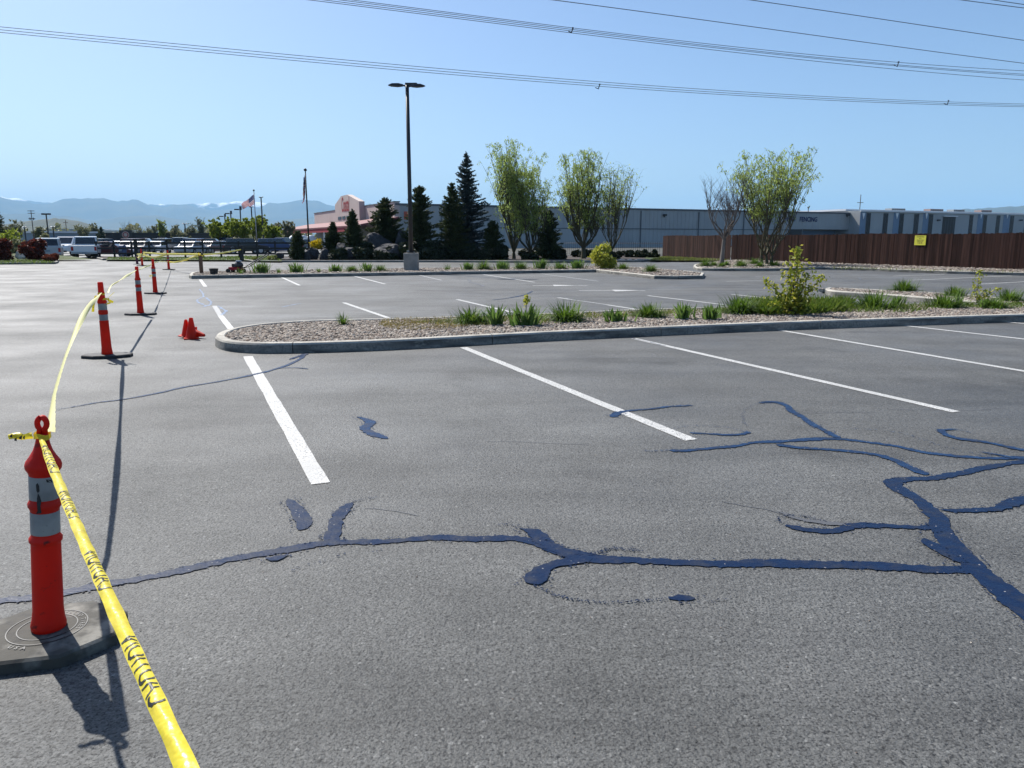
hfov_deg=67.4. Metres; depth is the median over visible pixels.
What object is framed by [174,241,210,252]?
parked car
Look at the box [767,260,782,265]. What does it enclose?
day lily
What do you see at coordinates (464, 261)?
kerb
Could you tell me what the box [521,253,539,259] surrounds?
dark shrub
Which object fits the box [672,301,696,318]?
iris clump
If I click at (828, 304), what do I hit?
grass
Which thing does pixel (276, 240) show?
parked wagon
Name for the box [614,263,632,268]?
day lily
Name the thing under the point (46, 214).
distant lamp post
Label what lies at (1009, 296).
day lily
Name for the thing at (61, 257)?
lawn
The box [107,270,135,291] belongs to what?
caution tape
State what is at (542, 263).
iris clump
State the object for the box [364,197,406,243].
evergreen tree
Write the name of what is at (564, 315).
day lily
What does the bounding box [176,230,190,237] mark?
distant tree
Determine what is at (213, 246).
parked car
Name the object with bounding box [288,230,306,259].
evergreen tree
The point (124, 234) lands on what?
commercial building
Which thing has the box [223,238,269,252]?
parked wagon
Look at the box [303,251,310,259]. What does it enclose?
boulder
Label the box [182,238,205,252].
parked wagon
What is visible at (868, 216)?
window
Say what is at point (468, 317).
day lily
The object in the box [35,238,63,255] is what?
parked wagon
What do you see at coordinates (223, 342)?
kerb
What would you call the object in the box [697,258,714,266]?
day lily
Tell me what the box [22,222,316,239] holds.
wood
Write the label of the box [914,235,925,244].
fence sign
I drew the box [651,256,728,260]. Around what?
grass
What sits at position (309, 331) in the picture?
gravel
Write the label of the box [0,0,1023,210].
sky
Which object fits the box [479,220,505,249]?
evergreen tree
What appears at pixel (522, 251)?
dark shrub
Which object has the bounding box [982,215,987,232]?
window
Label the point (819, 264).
gravel
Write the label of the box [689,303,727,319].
iris clump
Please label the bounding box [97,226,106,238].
distant tree
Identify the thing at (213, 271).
plant pot
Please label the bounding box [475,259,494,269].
day lily
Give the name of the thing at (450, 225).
evergreen tree
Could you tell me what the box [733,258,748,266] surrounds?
day lily
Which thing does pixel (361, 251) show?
dark shrub
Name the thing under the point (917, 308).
grass
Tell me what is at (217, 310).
parking line
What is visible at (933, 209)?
rooftop unit
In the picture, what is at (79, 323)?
caution tape
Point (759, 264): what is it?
day lily
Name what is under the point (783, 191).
willow tree
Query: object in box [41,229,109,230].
shed
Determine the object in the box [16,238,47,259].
red shrub
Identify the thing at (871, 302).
day lily
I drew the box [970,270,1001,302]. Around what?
sparse sapling
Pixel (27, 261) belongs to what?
grass
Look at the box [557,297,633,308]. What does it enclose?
parking line
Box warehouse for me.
[395,203,849,247]
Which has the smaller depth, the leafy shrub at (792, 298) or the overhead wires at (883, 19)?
the leafy shrub at (792, 298)
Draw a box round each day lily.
[342,265,358,271]
[373,264,389,271]
[442,305,499,325]
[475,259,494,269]
[512,261,532,268]
[538,297,592,323]
[549,261,567,269]
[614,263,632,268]
[627,302,668,317]
[642,263,660,271]
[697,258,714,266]
[717,262,728,266]
[717,293,777,315]
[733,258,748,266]
[746,258,761,264]
[755,262,764,266]
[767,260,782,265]
[851,287,928,309]
[884,278,932,291]
[916,291,972,308]
[934,284,973,296]
[971,297,1023,308]
[988,286,1023,301]
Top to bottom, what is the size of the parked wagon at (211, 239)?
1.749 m
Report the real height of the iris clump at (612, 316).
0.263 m
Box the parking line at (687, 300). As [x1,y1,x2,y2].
[654,296,716,303]
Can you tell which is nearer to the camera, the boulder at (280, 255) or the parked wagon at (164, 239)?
the boulder at (280, 255)
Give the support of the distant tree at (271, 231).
on the asphalt
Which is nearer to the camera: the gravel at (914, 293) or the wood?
the gravel at (914, 293)
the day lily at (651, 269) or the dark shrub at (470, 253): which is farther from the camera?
the dark shrub at (470, 253)
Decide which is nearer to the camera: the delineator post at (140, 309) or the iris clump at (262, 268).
the delineator post at (140, 309)
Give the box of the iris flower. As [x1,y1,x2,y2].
[523,294,530,314]
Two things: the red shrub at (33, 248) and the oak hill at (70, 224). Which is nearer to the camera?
the red shrub at (33, 248)
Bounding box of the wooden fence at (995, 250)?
[662,232,1023,269]
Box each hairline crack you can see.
[365,357,994,518]
[778,510,850,525]
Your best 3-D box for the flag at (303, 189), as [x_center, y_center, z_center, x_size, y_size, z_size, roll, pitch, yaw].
[-16.342,-15.263,60.215,0.213,2.180,0.440,0,11,0]
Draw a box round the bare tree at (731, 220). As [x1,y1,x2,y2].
[701,171,753,262]
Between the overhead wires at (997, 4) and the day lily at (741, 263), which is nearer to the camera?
the day lily at (741, 263)
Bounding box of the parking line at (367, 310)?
[344,303,389,317]
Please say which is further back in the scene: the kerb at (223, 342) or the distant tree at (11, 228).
the distant tree at (11, 228)
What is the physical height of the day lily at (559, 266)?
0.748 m
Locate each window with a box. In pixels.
[865,213,870,233]
[882,213,888,233]
[898,213,903,233]
[913,214,918,233]
[927,214,933,233]
[968,215,973,233]
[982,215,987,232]
[995,215,1000,232]
[1009,216,1013,232]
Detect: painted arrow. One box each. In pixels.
[532,285,586,285]
[579,290,644,290]
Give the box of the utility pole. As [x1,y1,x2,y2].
[28,210,34,237]
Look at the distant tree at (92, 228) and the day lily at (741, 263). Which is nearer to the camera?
the day lily at (741, 263)
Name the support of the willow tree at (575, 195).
on the planting bed soil at (569, 258)
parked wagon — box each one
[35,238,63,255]
[97,238,113,241]
[120,238,151,251]
[152,238,171,251]
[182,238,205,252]
[205,238,218,240]
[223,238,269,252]
[257,238,291,252]
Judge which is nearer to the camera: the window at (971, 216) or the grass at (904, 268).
the grass at (904, 268)
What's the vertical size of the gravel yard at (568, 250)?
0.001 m
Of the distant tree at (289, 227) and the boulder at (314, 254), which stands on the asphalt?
the distant tree at (289, 227)
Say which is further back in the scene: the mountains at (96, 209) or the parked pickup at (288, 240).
the mountains at (96, 209)
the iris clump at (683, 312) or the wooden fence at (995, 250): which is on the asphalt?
the wooden fence at (995, 250)
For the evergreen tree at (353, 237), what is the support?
on the planting bed soil at (569, 258)
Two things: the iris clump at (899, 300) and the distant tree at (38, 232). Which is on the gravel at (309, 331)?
the iris clump at (899, 300)
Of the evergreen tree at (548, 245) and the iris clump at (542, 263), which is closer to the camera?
the iris clump at (542, 263)
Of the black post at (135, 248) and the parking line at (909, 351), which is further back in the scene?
the black post at (135, 248)
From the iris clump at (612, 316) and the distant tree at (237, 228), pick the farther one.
the distant tree at (237, 228)
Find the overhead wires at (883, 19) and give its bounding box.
[752,0,1023,40]
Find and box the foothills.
[0,212,315,235]
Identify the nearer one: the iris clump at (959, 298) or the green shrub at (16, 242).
the iris clump at (959, 298)
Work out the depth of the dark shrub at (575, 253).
66.01 m
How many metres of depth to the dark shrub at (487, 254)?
56.87 m
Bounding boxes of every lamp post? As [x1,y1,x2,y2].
[41,213,50,233]
[259,197,263,238]
[388,83,424,269]
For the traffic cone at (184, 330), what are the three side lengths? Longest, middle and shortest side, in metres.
0.290 x 0.187 x 0.187 m
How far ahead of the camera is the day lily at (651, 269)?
35.52 m
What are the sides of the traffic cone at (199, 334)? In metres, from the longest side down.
0.280 x 0.180 x 0.180 m
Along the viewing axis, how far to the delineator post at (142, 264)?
47.53 m
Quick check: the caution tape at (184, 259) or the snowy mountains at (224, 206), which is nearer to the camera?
the caution tape at (184, 259)
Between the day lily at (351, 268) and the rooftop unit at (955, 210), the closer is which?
the day lily at (351, 268)
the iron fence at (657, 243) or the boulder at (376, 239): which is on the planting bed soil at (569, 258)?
the boulder at (376, 239)
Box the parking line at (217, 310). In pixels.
[212,306,222,315]
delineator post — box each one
[0,415,127,674]
[81,282,132,358]
[124,266,156,315]
[137,249,146,265]
[144,259,166,293]
[162,250,174,269]
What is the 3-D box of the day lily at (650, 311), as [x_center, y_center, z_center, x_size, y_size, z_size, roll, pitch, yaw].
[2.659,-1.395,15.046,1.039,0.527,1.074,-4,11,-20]
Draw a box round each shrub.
[0,227,23,240]
[0,238,13,260]
[10,238,24,253]
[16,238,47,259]
[39,233,49,237]
[42,253,58,260]
[267,255,277,259]
[308,238,322,248]
[328,247,347,259]
[351,241,374,259]
[371,246,398,259]
[398,241,422,259]
[418,240,446,259]
[459,246,479,259]
[477,247,495,259]
[494,244,509,259]
[518,248,540,256]
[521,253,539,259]
[551,248,567,258]
[571,249,592,256]
[588,241,617,268]
[608,251,620,258]
[615,250,634,256]
[633,249,659,257]
[760,244,826,314]
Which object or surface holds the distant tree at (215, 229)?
on the asphalt
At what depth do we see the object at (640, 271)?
36.25 m
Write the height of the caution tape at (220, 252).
0.146 m
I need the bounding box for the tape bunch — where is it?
[103,293,113,304]
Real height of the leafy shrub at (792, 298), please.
1.416 m
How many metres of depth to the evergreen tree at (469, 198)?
59.96 m
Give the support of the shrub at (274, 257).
on the lawn at (183, 259)
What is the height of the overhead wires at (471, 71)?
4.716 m
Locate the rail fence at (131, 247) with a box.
[94,241,342,257]
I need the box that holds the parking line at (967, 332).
[907,325,1023,338]
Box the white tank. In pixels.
[307,235,315,240]
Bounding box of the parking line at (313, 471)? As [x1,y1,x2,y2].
[243,356,329,483]
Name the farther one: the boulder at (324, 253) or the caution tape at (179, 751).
the boulder at (324, 253)
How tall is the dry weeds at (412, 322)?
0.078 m
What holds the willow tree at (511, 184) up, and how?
on the planting bed soil at (569, 258)
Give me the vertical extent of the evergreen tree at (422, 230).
5.793 m
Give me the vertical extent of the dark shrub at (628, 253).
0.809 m
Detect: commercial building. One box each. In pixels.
[17,231,97,240]
[97,230,210,240]
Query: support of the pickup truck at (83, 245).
on the asphalt
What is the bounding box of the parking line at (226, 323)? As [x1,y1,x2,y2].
[218,316,233,328]
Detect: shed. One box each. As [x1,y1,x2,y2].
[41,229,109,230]
[103,230,145,232]
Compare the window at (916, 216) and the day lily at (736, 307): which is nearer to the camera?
the day lily at (736, 307)
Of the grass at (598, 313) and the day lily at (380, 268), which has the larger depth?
the day lily at (380, 268)
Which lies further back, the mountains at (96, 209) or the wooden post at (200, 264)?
the mountains at (96, 209)
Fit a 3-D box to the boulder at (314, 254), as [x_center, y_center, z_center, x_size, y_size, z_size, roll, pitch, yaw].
[-15.151,-9.737,58.197,1.108,1.061,1.257,-3,11,-16]
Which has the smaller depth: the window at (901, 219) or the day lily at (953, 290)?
the day lily at (953, 290)
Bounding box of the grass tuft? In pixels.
[334,312,352,324]
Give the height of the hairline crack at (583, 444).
0.001 m
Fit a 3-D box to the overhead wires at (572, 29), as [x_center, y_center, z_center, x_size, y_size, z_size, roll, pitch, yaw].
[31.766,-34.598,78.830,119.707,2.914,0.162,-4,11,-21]
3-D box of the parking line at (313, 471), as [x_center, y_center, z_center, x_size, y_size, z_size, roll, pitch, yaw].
[-2.505,0.139,7.993,0.133,0.001,6.224,-4,12,-23]
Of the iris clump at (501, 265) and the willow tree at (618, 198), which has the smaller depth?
the iris clump at (501, 265)
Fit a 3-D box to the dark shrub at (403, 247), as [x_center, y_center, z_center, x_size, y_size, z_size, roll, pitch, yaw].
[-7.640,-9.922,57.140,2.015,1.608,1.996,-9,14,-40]
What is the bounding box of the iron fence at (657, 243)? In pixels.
[569,242,662,254]
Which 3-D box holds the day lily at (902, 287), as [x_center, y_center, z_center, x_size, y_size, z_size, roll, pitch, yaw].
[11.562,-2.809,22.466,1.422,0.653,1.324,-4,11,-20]
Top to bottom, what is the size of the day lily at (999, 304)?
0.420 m
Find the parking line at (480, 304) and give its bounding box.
[455,299,511,311]
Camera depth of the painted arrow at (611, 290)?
24.70 m
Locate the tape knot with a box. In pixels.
[33,431,50,440]
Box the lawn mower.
[226,254,268,272]
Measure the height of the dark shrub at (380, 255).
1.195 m
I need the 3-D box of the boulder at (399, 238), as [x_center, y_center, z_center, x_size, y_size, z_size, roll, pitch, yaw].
[-8.594,-10.516,59.082,1.397,2.619,1.438,-7,13,-33]
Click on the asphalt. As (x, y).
(422, 654)
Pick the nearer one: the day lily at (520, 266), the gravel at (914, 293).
the gravel at (914, 293)
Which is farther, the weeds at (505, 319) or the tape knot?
the weeds at (505, 319)
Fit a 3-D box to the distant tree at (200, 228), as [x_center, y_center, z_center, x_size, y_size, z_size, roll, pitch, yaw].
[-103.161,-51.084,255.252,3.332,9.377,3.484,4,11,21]
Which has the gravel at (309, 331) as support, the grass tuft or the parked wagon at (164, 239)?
the grass tuft
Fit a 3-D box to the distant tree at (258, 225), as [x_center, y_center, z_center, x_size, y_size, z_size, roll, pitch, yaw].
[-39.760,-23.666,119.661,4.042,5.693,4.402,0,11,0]
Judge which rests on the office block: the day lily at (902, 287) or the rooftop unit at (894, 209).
the rooftop unit at (894, 209)
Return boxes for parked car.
[85,241,138,256]
[126,241,156,252]
[147,241,169,252]
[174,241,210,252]
[197,241,229,252]
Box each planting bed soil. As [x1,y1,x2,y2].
[100,256,645,260]
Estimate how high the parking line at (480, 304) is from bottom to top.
0.001 m
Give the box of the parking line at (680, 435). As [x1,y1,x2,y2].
[460,347,695,439]
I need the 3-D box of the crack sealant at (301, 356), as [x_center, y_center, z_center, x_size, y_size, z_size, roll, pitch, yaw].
[-3.305,-0.069,9.084,0.859,0.002,3.993,4,11,21]
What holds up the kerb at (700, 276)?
on the asphalt
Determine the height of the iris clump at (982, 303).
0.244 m
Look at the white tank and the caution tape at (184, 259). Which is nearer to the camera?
the caution tape at (184, 259)
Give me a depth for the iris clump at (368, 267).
35.92 m
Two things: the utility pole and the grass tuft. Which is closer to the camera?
the grass tuft
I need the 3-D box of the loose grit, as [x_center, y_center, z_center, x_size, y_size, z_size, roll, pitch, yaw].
[0.942,0.642,5.330,13.477,0.007,7.761,0,11,0]
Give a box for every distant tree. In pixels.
[1,225,12,234]
[8,219,27,236]
[31,226,46,237]
[74,223,89,235]
[87,223,99,237]
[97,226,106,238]
[120,224,136,232]
[146,225,156,232]
[156,219,167,237]
[168,224,181,236]
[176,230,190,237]
[184,223,196,232]
[195,216,206,232]
[201,216,233,240]
[222,218,254,237]
[244,214,267,240]
[262,223,282,237]
[278,221,295,237]
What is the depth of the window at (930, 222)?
187.97 m
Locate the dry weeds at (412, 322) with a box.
[378,315,485,329]
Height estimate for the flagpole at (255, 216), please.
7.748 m
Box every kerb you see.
[0,259,58,264]
[92,255,717,262]
[189,266,704,278]
[215,304,1023,352]
[693,262,1023,275]
[818,287,1006,303]
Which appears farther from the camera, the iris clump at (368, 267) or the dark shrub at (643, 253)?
the dark shrub at (643, 253)
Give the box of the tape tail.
[8,432,33,440]
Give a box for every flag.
[241,195,253,208]
[302,175,304,202]
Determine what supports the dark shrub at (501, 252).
on the planting bed soil at (569, 258)
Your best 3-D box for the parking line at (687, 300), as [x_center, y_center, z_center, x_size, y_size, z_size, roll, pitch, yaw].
[4.652,-2.299,20.936,0.116,0.001,3.422,-5,12,-23]
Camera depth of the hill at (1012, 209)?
7064.96 m
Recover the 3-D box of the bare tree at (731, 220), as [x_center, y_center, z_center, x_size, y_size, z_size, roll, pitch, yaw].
[12.586,-9.740,45.124,3.407,5.657,2.504,3,11,15]
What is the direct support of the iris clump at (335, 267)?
on the planting bed soil
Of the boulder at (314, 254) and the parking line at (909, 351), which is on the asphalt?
the parking line at (909, 351)
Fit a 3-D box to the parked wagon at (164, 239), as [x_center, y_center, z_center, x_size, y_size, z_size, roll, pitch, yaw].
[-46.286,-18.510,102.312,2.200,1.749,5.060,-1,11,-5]
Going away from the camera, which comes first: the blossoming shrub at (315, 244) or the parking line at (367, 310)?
the parking line at (367, 310)
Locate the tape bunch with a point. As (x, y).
(109, 301)
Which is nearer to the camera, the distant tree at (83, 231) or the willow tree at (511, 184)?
the willow tree at (511, 184)
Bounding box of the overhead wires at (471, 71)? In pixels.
[0,27,1023,106]
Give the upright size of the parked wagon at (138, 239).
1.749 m
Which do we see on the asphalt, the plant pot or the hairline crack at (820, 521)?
the hairline crack at (820, 521)
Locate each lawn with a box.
[10,253,87,259]
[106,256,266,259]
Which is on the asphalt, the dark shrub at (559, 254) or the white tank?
the white tank
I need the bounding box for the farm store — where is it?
[282,195,592,247]
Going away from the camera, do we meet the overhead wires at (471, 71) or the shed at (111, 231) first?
the overhead wires at (471, 71)
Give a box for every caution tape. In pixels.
[39,437,199,767]
[48,293,100,431]
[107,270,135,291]
[139,261,167,269]
[143,252,200,255]
[143,253,166,257]
[169,254,201,262]
[203,249,240,254]
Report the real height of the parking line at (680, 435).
0.001 m
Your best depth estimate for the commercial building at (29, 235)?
215.58 m
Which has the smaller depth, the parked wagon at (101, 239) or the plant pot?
the plant pot
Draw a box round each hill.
[1,218,98,230]
[960,206,1023,212]
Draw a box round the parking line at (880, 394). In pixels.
[631,338,957,411]
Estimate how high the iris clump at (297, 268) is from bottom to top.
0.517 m
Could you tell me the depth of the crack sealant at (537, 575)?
3.92 m
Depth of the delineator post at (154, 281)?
23.15 m
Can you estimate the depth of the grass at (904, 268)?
38.31 m
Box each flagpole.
[253,189,256,240]
[304,168,309,248]
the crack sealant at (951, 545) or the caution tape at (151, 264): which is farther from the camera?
the caution tape at (151, 264)
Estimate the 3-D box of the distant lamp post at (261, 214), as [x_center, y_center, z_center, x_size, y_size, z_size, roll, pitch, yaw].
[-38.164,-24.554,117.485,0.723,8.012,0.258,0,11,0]
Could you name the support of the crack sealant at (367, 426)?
on the asphalt
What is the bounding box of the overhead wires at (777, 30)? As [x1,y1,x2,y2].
[555,0,1023,63]
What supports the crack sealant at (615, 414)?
on the asphalt
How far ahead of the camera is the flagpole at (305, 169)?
60.47 m
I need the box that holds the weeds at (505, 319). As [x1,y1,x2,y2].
[413,313,550,324]
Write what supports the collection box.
on the lawn
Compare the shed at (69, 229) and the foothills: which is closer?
the shed at (69, 229)
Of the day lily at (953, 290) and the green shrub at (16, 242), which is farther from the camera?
the green shrub at (16, 242)
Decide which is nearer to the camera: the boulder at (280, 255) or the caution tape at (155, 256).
the caution tape at (155, 256)
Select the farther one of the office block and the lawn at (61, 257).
the office block
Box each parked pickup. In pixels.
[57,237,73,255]
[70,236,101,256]
[168,237,187,252]
[275,237,307,251]
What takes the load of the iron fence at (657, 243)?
on the gravel yard at (568, 250)
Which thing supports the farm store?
on the asphalt
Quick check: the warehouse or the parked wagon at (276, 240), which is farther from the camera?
the warehouse
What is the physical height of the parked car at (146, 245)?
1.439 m
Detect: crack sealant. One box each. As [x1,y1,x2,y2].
[0,497,985,602]
[61,353,307,407]
[275,498,312,529]
[355,417,387,438]
[609,404,692,416]
[642,401,1023,474]
[665,590,697,603]
[681,425,750,434]
[776,459,1023,625]
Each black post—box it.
[133,239,137,256]
[239,246,243,260]
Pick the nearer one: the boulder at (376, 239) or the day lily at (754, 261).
the day lily at (754, 261)
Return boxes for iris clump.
[247,261,270,272]
[286,262,309,272]
[328,264,342,271]
[357,262,374,271]
[460,262,474,269]
[481,304,510,324]
[492,260,508,269]
[504,301,549,325]
[532,259,551,268]
[565,259,592,268]
[603,308,638,321]
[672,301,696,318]
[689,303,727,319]
[891,295,906,305]
[946,288,964,302]
[977,297,998,307]
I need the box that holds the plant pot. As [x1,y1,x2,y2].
[209,268,218,274]
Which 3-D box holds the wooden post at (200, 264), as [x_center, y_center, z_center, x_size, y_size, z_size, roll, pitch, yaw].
[-13.745,-5.301,33.931,0.130,0.838,0.130,0,11,0]
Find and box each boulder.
[275,253,283,258]
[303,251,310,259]
[307,248,318,259]
[319,248,328,259]
[336,243,350,248]
[346,247,356,259]
[365,232,392,259]
[374,243,403,259]
[395,230,408,244]
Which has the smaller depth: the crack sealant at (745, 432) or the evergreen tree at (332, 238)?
the crack sealant at (745, 432)
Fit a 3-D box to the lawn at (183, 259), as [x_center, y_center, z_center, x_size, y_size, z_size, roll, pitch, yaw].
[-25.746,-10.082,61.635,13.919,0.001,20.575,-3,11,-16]
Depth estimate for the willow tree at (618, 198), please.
60.81 m
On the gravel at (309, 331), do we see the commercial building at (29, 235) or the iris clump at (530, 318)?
the iris clump at (530, 318)
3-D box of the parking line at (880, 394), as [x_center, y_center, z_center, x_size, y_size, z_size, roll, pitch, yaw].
[3.129,-0.247,10.044,0.117,0.001,5.959,-4,11,-21]
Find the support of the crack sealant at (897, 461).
on the asphalt
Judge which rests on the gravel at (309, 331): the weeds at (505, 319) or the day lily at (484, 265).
the weeds at (505, 319)
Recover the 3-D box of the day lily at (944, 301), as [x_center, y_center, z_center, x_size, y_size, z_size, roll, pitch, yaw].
[9.654,-1.818,17.186,1.228,0.593,1.395,-4,11,-20]
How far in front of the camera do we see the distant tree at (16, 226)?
186.09 m
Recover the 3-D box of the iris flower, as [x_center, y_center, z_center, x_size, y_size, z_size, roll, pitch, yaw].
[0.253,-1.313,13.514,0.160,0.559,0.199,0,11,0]
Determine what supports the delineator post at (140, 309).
on the asphalt
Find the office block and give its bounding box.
[802,209,1023,234]
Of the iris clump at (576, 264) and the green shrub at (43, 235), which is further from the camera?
the green shrub at (43, 235)
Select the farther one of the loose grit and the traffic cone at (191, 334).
the traffic cone at (191, 334)
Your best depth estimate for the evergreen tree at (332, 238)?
58.63 m
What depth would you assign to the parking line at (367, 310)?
17.75 m
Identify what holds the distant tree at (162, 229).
on the ground
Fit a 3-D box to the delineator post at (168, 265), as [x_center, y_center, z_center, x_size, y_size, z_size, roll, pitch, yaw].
[-18.602,-6.708,41.549,0.628,1.045,0.388,-1,11,-6]
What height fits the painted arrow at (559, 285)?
0.003 m
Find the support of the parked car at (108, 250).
on the asphalt
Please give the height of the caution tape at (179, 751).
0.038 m
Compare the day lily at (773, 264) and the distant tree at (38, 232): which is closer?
the day lily at (773, 264)
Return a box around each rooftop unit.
[885,208,904,209]
[924,209,943,210]
[947,209,964,211]
[974,210,991,211]
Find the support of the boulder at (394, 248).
on the planting bed soil at (569, 258)
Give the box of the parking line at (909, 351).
[779,330,1023,371]
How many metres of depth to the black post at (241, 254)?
54.32 m
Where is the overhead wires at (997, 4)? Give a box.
[963,0,1023,7]
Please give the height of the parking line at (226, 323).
0.001 m
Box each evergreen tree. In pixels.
[0,215,7,235]
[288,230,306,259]
[318,221,341,257]
[341,209,365,246]
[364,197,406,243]
[399,185,438,248]
[432,182,474,259]
[436,151,491,258]
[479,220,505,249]
[533,209,563,258]
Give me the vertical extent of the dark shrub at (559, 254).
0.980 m
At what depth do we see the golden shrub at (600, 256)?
39.37 m
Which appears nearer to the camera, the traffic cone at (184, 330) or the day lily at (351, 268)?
the traffic cone at (184, 330)
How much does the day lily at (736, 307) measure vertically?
0.701 m
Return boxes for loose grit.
[18,379,1002,756]
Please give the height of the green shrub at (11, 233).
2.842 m
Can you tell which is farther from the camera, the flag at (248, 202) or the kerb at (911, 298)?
the flag at (248, 202)
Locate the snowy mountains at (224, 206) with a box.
[2,197,265,209]
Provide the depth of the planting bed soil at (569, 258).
58.40 m
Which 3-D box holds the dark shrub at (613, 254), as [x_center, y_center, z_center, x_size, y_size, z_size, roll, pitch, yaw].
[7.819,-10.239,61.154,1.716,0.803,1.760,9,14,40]
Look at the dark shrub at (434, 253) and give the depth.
57.20 m
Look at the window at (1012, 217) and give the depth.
201.27 m
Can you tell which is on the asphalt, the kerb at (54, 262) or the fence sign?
the kerb at (54, 262)
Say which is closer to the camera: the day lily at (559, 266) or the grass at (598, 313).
the grass at (598, 313)
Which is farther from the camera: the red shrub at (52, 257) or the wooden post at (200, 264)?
the red shrub at (52, 257)
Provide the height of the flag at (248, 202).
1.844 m
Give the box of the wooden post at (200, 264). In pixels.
[198,254,203,272]
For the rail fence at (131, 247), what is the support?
on the planting bed soil at (569, 258)
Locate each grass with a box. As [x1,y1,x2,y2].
[0,259,57,263]
[576,307,729,317]
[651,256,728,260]
[740,292,858,314]
[832,265,1017,272]
[834,300,1023,312]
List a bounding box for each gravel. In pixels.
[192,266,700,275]
[225,304,1023,341]
[696,259,1023,271]
[822,287,1023,302]
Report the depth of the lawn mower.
34.45 m
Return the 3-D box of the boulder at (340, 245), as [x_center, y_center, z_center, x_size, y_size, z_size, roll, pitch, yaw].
[-12.785,-9.946,58.280,1.778,1.549,1.823,-6,12,-28]
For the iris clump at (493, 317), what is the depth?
13.63 m
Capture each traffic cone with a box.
[178,319,187,337]
[184,318,198,339]
[195,327,204,336]
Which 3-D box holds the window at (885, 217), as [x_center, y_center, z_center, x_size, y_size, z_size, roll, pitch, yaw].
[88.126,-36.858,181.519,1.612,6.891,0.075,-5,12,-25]
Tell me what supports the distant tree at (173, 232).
on the ground
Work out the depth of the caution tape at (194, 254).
38.68 m
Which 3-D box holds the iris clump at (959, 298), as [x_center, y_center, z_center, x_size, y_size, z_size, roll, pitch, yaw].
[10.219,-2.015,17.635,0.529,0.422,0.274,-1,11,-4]
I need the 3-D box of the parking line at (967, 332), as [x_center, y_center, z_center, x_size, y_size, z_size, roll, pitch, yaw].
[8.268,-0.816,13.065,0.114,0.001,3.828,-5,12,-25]
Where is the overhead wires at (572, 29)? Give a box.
[311,0,1023,79]
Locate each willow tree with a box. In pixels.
[477,136,560,258]
[552,148,615,258]
[591,162,649,250]
[717,144,822,263]
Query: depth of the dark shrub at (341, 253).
56.08 m
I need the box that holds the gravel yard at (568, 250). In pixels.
[508,248,730,257]
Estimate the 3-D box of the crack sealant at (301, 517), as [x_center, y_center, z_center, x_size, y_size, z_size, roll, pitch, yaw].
[-1.297,0.772,4.621,0.187,0.002,0.620,-5,12,-25]
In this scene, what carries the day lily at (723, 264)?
on the planting bed soil
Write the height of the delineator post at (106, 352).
1.045 m
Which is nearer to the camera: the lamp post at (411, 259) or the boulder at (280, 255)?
the lamp post at (411, 259)
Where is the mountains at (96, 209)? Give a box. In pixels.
[0,197,369,222]
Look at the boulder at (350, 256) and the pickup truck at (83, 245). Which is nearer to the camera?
the boulder at (350, 256)
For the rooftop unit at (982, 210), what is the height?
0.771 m
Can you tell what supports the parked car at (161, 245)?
on the asphalt
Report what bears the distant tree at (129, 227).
on the ground
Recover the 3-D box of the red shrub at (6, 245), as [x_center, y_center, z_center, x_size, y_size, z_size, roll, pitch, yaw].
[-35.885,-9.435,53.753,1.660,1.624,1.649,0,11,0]
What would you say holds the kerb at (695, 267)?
on the asphalt
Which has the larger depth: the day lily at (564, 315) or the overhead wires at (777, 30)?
the overhead wires at (777, 30)
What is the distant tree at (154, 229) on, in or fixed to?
on the ground
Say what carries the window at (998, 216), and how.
in the office block
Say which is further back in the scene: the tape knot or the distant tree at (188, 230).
the distant tree at (188, 230)
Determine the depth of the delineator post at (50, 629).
3.04 m
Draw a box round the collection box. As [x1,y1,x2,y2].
[118,245,126,256]
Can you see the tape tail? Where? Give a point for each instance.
(17, 435)
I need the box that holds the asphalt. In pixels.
[0,246,1023,767]
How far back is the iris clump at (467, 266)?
37.79 m
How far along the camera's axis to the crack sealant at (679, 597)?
3.52 m
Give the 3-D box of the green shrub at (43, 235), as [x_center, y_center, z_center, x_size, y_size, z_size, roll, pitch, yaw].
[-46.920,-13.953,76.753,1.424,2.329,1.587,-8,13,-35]

